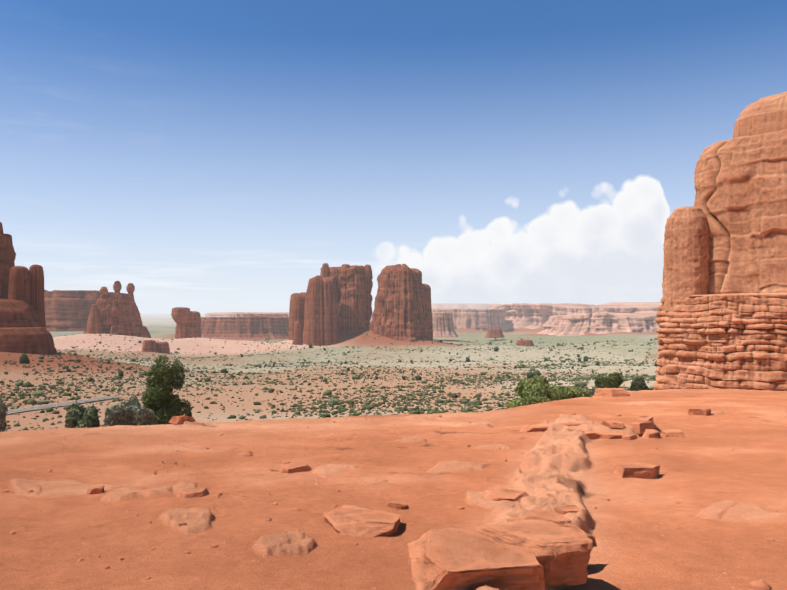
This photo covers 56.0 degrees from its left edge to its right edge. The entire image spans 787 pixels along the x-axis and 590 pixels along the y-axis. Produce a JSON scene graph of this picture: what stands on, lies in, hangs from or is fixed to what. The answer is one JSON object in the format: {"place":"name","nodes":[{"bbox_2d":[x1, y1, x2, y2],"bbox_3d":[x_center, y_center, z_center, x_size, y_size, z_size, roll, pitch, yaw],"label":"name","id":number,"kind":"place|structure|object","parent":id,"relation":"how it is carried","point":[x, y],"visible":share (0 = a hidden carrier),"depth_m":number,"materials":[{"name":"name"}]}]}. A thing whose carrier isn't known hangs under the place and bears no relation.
{"place":"outdoors","nodes":[
{"label":"outdoors","id":0,"kind":"place"},
{"bbox_2d":[0,234,15,298],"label":"cliff","id":1,"kind":"structure","parent":0,"point":[7,256],"depth_m":592.53,"materials":[{"name":"stone"}]},
{"bbox_2d":[0,222,3,233],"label":"rock spire","id":2,"kind":"structure","parent":1,"relation":"attached to","point":[1,229],"depth_m":593.71,"materials":[{"name":"stone"}]},
{"bbox_2d":[0,327,55,353],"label":"rock base","id":3,"kind":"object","parent":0,"point":[33,340],"depth_m":511.10,"materials":[{"name":"stone"}]},
{"bbox_2d":[0,298,44,327],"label":"cliff shoulder","id":4,"kind":"object","parent":3,"relation":"on","point":[16,313],"visible":0.5,"depth_m":540.74},
{"bbox_2d":[8,266,29,304],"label":"rock column","id":5,"kind":"structure","parent":4,"relation":"on","point":[19,282],"depth_m":557.59,"materials":[{"name":"stone"}]},
{"bbox_2d":[29,264,45,328],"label":"rock column","id":6,"kind":"structure","parent":3,"relation":"on","point":[36,275],"depth_m":567.10,"materials":[{"name":"stone"}]},
{"bbox_2d":[201,316,288,338],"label":"cliff","id":7,"kind":"structure","parent":0,"point":[268,327],"depth_m":2611.77,"materials":[{"name":"stone"}]},
{"bbox_2d":[229,312,287,316],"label":"cliff","id":8,"kind":"structure","parent":0,"point":[253,314],"depth_m":3226.72,"materials":[{"name":"stone"}]},
{"bbox_2d":[204,312,372,321],"bbox_3d":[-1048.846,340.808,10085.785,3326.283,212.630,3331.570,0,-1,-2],"label":"distant mesa","id":9,"kind":"structure","parent":0,"point":[217,314],"depth_m":8768.84,"materials":[{"name":"stone"}]},
{"bbox_2d":[0,314,786,589],"bbox_3d":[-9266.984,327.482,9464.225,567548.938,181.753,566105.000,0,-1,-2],"label":"ground","id":10,"kind":"structure","parent":0,"point":[749,427],"depth_m":10.92,"materials":[{"name":"sand"}]},
{"bbox_2d":[0,400,7,431],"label":"bush","id":11,"kind":"object","parent":10,"relation":"on","point":[3,413],"visible":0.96,"depth_m":21.06,"materials":[{"name":"green plant"}]},
{"bbox_2d":[6,396,121,413],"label":"road","id":12,"kind":"structure","parent":10,"relation":"on","point":[52,405],"depth_m":224.37,"materials":[{"name":"grey asphalt"}]},
{"bbox_2d":[44,289,100,331],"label":"wall","id":13,"kind":"structure","parent":10,"relation":"on","point":[67,310],"depth_m":1974.79,"materials":[{"name":"stone"}]},
{"bbox_2d":[64,401,100,427],"bbox_3d":[-9.682,4.239,23.209,1.193,1.865,1.296,1,-2,-37],"label":"bush","id":14,"kind":"object","parent":10,"relation":"on","point":[77,415],"visible":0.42,"depth_m":23.01,"materials":[{"name":"green plant"}]},
{"bbox_2d":[85,304,102,333],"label":"rock spire","id":15,"kind":"structure","parent":10,"relation":"on","point":[94,325],"depth_m":1381.21,"materials":[{"name":"brown stone"}]},
{"bbox_2d":[103,406,119,426],"bbox_3d":[-8.572,4.146,22.601,0.733,1.497,0.681,0,-1,-2],"label":"sage","id":16,"kind":"object","parent":10,"relation":"on","point":[107,421],"visible":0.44,"depth_m":22.46,"materials":[{"name":"green plant"}]},
{"bbox_2d":[83,292,142,336],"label":"sandstone butte","id":17,"kind":"object","parent":10,"relation":"on","point":[119,313],"visible":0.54,"depth_m":1403.86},
{"bbox_2d":[100,287,107,298],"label":"balanced rock","id":18,"kind":"object","parent":17,"relation":"on","point":[103,291],"visible":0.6,"depth_m":1404.94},
{"bbox_2d":[113,281,121,293],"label":"balanced rock","id":19,"kind":"object","parent":17,"relation":"on","point":[117,286],"visible":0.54,"depth_m":1413.50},
{"bbox_2d":[126,283,134,305],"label":"balanced rock","id":20,"kind":"object","parent":17,"relation":"on","point":[130,288],"visible":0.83,"depth_m":1421.90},
{"bbox_2d":[102,396,156,426],"bbox_3d":[-8.266,4.199,23.336,1.731,1.972,1.986,0,-1,-2],"label":"sage","id":21,"kind":"object","parent":10,"relation":"on","point":[132,411],"visible":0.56,"depth_m":22.77,"materials":[{"name":"green plant"}]},
{"bbox_2d":[137,326,150,337],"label":"rock buttress","id":22,"kind":"structure","parent":10,"relation":"on","point":[143,331],"depth_m":1420.14,"materials":[{"name":"brown stone"}]},
{"bbox_2d":[142,340,156,351],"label":"block","id":23,"kind":"structure","parent":10,"relation":"on","point":[149,346],"depth_m":1231.59,"materials":[{"name":"brown stone"}]},
{"bbox_2d":[156,342,169,353],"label":"block","id":24,"kind":"structure","parent":10,"relation":"on","point":[162,347],"depth_m":1247.79,"materials":[{"name":"brown stone"}]},
{"bbox_2d":[141,355,191,424],"bbox_3d":[-8.982,5.242,29.879,2.210,5.756,2.415,0,-1,-2],"label":"juniper","id":25,"kind":"object","parent":10,"relation":"on","point":[161,400],"depth_m":29.59,"materials":[{"name":"green plant"}]},
{"bbox_2d":[175,311,200,338],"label":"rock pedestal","id":26,"kind":"object","parent":10,"relation":"on","point":[190,327],"visible":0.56,"depth_m":1682.76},
{"bbox_2d":[171,307,189,322],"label":"balanced rock","id":27,"kind":"object","parent":26,"relation":"attached to","point":[180,314],"visible":0.88,"depth_m":1671.59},
{"bbox_2d":[289,292,305,339],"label":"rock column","id":28,"kind":"structure","parent":10,"relation":"on","point":[297,307],"depth_m":1613.32,"materials":[{"name":"brown stone"}]},
{"bbox_2d":[292,320,302,344],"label":"rock buttress","id":29,"kind":"structure","parent":10,"relation":"on","point":[297,338],"depth_m":1526.92,"materials":[{"name":"brown stone"}]},
{"bbox_2d":[303,275,338,345],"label":"rock tower","id":30,"kind":"structure","parent":10,"relation":"on","point":[321,327],"depth_m":1564.66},
{"bbox_2d":[0,331,658,430],"bbox_3d":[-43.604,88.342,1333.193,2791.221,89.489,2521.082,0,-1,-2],"label":"valley shrubs","id":31,"kind":"object","parent":10,"relation":"on","point":[332,402],"visible":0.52,"depth_m":395.37,"materials":[{"name":"green plant"}]},
{"bbox_2d":[320,265,372,336],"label":"sandstone butte","id":32,"kind":"object","parent":10,"relation":"on","point":[353,286],"visible":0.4,"depth_m":1617.18,"materials":[{"name":"brown stone"}]},
{"bbox_2d":[321,263,329,276],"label":"rock pinnacle","id":33,"kind":"object","parent":32,"relation":"on","point":[325,271],"visible":1,"depth_m":1624.53,"materials":[{"name":"brown stone"}]},
{"bbox_2d":[340,264,349,276],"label":"rock knob","id":34,"kind":"object","parent":32,"relation":"on","point":[344,266],"visible":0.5,"depth_m":1630.06,"materials":[{"name":"brown stone"}]},
{"bbox_2d":[365,264,372,278],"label":"rock column","id":35,"kind":"structure","parent":32,"relation":"on","point":[368,272],"depth_m":1630.09,"materials":[{"name":"brown stone"}]},
{"bbox_2d":[0,409,786,589],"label":"pebbles","id":36,"kind":"object","parent":10,"relation":"on","point":[760,585],"visible":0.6,"depth_m":8.38,"materials":[{"name":"orange stone"}]},
{"bbox_2d":[86,388,710,589],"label":"rocks","id":37,"kind":"object","parent":10,"relation":"on","point":[535,548],"visible":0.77,"depth_m":5.23,"materials":[{"name":"orange stone"}]},
{"bbox_2d":[369,264,432,341],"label":"sandstone butte","id":38,"kind":"object","parent":10,"relation":"on","point":[400,312],"visible":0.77,"depth_m":1539.71,"materials":[{"name":"brown stone"}]},
{"bbox_2d":[423,284,432,339],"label":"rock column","id":39,"kind":"structure","parent":10,"relation":"on","point":[428,302],"depth_m":1590.65,"materials":[{"name":"brown stone"}]},
{"bbox_2d":[432,312,457,336],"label":"butte","id":40,"kind":"object","parent":10,"relation":"on","point":[443,324],"visible":0.73,"depth_m":2386.83,"materials":[{"name":"stone"}]},
{"bbox_2d":[432,308,507,331],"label":"wall","id":41,"kind":"structure","parent":10,"relation":"on","point":[481,319],"depth_m":4229.46,"materials":[{"name":"stone"}]},
{"bbox_2d":[485,328,504,337],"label":"small butte","id":42,"kind":"object","parent":10,"relation":"on","point":[494,333],"visible":1,"depth_m":2472.06,"materials":[{"name":"stone"}]},
{"bbox_2d":[516,340,533,345],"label":"rock outcrop","id":43,"kind":"object","parent":10,"relation":"on","point":[524,342],"visible":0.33,"depth_m":1869.59,"materials":[{"name":"stone"}]},
{"bbox_2d":[505,375,591,408],"bbox_3d":[6.267,4.146,30.095,3.602,1.851,3.005,0,-1,-2],"label":"greasewood","id":44,"kind":"object","parent":10,"relation":"on","point":[536,389],"visible":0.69,"depth_m":29.26,"materials":[{"name":"green plant"}]},
{"bbox_2d":[489,302,661,328],"bbox_3d":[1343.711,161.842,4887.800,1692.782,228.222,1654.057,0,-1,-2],"label":"mesa","id":45,"kind":"structure","parent":10,"relation":"on","point":[528,315],"depth_m":4515.10,"materials":[{"name":"stone"}]},
{"bbox_2d":[573,384,596,395],"bbox_3d":[8.935,4.815,34.669,1.767,1.316,1.339,-1,-2,28],"label":"bush","id":46,"kind":"object","parent":10,"relation":"on","point":[590,390],"visible":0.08,"depth_m":34.39,"materials":[{"name":"green plant"}]},
{"bbox_2d":[536,312,658,335],"bbox_3d":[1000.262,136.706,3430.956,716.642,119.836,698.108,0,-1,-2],"label":"mesa","id":47,"kind":"structure","parent":10,"relation":"on","point":[585,323],"depth_m":3240.64,"materials":[{"name":"stone"}]},
{"bbox_2d":[593,372,623,389],"bbox_3d":[10.956,4.729,37.634,1.489,1.713,2.188,-1,-2,31],"label":"bush","id":48,"kind":"object","parent":10,"relation":"on","point":[614,380],"visible":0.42,"depth_m":37.19,"materials":[{"name":"green plant"}]},
{"bbox_2d":[629,377,649,390],"bbox_3d":[13.620,5.371,41.048,0.846,1.695,1.217,1,-2,-31],"label":"bush","id":49,"kind":"object","parent":10,"relation":"on","point":[641,385],"depth_m":40.94,"materials":[{"name":"green plant"}]},
{"bbox_2d":[653,293,786,390],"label":"tower base","id":50,"kind":"object","parent":10,"relation":"on","point":[724,341],"visible":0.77,"depth_m":34.10,"materials":[{"name":"orange stone"}]},
{"bbox_2d":[662,206,709,310],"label":"rock pillar","id":51,"kind":"structure","parent":50,"relation":"on","point":[686,245],"depth_m":36.20,"materials":[{"name":"orange stone"}]},
{"bbox_2d":[694,129,786,293],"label":"tower","id":52,"kind":"structure","parent":50,"relation":"on","point":[740,186],"depth_m":35.02,"materials":[{"name":"stone"}]},
{"bbox_2d":[733,92,786,137],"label":"dome","id":53,"kind":"structure","parent":52,"relation":"attached to","point":[768,114],"depth_m":35.62,"materials":[{"name":"stone"}]},
{"bbox_2d":[0,0,786,313],"label":"sky","id":54,"kind":"structure","parent":0,"point":[202,156],"materials":[{"name":"blue"}]},
{"bbox_2d":[431,303,501,308],"bbox_3d":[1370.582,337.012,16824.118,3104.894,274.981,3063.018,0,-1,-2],"label":"distant mesa","id":55,"kind":"structure","parent":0,"point":[460,305],"depth_m":15761.02,"materials":[{"name":"stone"}]}
]}

